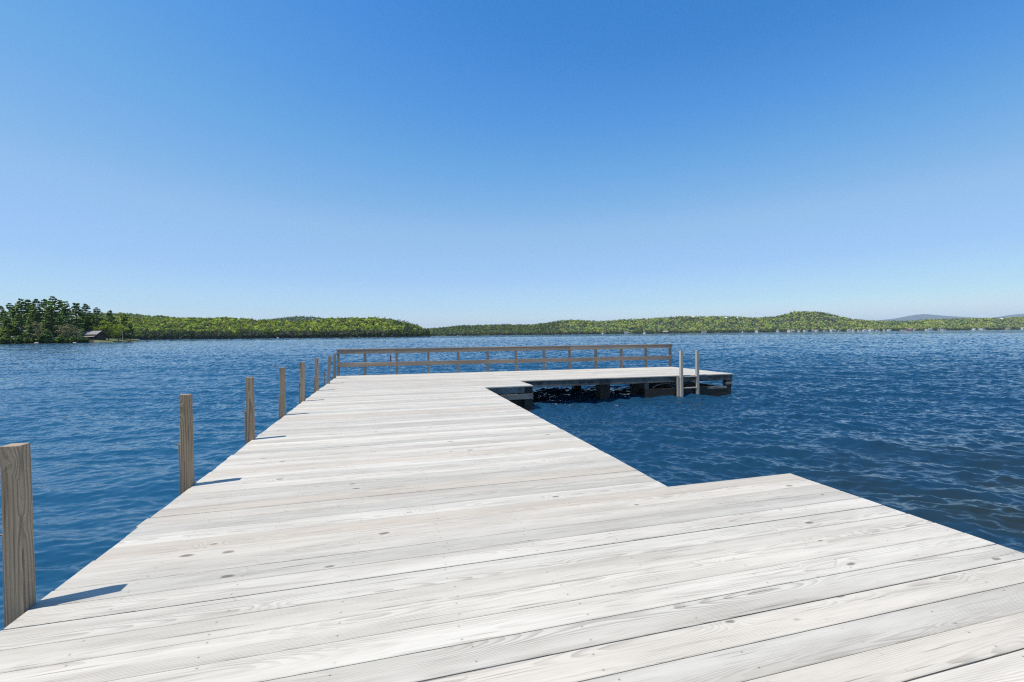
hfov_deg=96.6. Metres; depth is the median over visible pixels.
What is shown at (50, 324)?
pine tree
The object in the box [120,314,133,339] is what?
pine tree
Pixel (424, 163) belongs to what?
sky
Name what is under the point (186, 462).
dock post
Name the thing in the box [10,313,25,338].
pine tree
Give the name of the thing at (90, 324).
pine tree
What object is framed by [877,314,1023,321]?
mountain
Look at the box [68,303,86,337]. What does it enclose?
pine tree
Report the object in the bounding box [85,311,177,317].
forest
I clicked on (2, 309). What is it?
pine tree
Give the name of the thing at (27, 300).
pine tree
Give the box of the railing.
[337,344,671,375]
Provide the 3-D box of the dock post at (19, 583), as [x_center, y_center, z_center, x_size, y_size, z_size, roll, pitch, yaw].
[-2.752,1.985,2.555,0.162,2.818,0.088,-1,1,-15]
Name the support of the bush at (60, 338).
on the shore ground at (91, 341)
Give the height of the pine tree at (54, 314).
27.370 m
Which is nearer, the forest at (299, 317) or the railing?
the railing
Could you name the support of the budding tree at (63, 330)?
on the shore ground at (91, 341)
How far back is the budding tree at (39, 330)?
260.68 m
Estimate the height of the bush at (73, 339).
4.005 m
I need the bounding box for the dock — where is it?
[0,367,1023,681]
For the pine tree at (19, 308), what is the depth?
281.18 m
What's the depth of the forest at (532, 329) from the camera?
2101.55 m
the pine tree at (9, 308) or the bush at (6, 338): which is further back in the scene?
the pine tree at (9, 308)
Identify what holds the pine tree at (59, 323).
on the shore ground at (91, 341)
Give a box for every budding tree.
[22,321,51,336]
[53,323,77,337]
[62,325,82,338]
[120,331,133,337]
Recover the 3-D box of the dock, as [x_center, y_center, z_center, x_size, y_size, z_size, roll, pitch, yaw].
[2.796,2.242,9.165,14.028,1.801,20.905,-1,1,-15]
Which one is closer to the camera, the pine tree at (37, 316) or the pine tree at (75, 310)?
the pine tree at (37, 316)
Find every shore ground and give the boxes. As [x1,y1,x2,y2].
[0,339,93,343]
[94,338,139,342]
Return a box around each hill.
[73,323,429,339]
[436,313,1023,335]
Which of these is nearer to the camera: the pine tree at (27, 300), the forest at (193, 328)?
the pine tree at (27, 300)
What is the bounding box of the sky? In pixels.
[0,0,1023,337]
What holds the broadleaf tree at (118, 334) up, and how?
on the shore ground at (115, 340)
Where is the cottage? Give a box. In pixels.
[80,330,105,339]
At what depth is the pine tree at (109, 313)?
329.25 m
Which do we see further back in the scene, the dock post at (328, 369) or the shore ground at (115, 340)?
the shore ground at (115, 340)
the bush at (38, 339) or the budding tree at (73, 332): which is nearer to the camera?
the bush at (38, 339)
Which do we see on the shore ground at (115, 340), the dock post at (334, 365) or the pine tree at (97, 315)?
the pine tree at (97, 315)
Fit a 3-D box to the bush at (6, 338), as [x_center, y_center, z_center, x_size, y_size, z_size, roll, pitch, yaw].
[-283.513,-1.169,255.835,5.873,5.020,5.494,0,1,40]
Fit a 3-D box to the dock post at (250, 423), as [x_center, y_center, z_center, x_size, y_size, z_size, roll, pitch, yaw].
[-3.861,1.938,6.703,0.157,2.818,0.088,-1,1,-15]
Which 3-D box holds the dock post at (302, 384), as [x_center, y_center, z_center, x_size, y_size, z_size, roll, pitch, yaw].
[-4.891,1.894,10.658,0.122,2.816,0.088,-1,1,-15]
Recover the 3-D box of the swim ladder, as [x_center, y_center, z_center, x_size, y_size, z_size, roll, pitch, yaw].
[6.206,1.523,16.105,0.852,2.372,0.100,-1,1,-13]
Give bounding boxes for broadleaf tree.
[0,322,13,335]
[94,320,121,339]
[110,323,129,340]
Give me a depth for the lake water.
13.10 m
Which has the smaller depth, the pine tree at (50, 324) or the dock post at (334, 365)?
the dock post at (334, 365)
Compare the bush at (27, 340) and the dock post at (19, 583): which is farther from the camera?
the bush at (27, 340)
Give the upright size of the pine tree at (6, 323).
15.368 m
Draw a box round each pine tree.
[0,306,9,336]
[0,316,13,337]
[3,303,17,336]
[9,298,34,337]
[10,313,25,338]
[22,318,36,338]
[23,299,35,329]
[25,299,44,337]
[36,299,51,321]
[39,296,62,336]
[40,312,57,337]
[52,315,68,337]
[53,300,64,335]
[55,301,77,337]
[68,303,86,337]
[78,303,93,330]
[83,315,94,330]
[90,307,105,330]
[105,310,117,337]
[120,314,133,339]
[126,323,135,339]
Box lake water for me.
[0,330,1023,630]
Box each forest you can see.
[74,314,430,338]
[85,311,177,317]
[242,315,321,324]
[423,311,1023,335]
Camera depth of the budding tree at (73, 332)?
269.95 m
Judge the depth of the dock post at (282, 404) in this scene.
8.71 m
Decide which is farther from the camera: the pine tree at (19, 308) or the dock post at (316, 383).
the pine tree at (19, 308)
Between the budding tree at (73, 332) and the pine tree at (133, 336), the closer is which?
the budding tree at (73, 332)
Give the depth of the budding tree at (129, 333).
329.04 m
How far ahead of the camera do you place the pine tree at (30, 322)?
262.19 m
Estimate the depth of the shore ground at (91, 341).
261.89 m
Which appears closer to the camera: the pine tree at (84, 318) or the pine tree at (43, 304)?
the pine tree at (43, 304)
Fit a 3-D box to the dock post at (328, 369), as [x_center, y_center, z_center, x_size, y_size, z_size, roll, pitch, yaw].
[-5.877,1.867,14.536,0.261,2.783,0.088,-1,1,-15]
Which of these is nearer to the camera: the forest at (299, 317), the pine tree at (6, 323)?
the pine tree at (6, 323)
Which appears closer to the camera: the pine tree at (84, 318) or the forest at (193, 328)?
the pine tree at (84, 318)
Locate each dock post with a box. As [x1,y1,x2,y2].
[0,443,35,627]
[174,394,194,494]
[241,377,254,444]
[276,367,285,419]
[299,362,304,403]
[314,358,318,392]
[324,356,330,385]
[332,353,335,379]
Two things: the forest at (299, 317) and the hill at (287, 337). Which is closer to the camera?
the hill at (287, 337)
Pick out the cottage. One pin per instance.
(97, 335)
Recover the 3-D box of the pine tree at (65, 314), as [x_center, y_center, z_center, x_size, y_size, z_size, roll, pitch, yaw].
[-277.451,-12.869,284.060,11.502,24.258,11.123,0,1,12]
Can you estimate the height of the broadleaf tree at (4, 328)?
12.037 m
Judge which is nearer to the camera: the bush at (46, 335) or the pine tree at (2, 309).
the bush at (46, 335)
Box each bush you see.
[0,334,10,342]
[13,335,24,342]
[22,337,30,342]
[35,337,43,342]
[39,329,52,342]
[56,335,65,342]
[68,336,77,341]
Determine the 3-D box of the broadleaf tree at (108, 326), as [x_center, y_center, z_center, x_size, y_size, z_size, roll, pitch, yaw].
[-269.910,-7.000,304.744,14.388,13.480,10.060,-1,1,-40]
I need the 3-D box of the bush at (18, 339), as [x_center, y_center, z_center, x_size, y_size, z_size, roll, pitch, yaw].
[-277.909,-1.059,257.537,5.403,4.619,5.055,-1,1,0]
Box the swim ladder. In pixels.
[677,351,698,396]
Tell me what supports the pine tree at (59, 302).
on the shore ground at (91, 341)

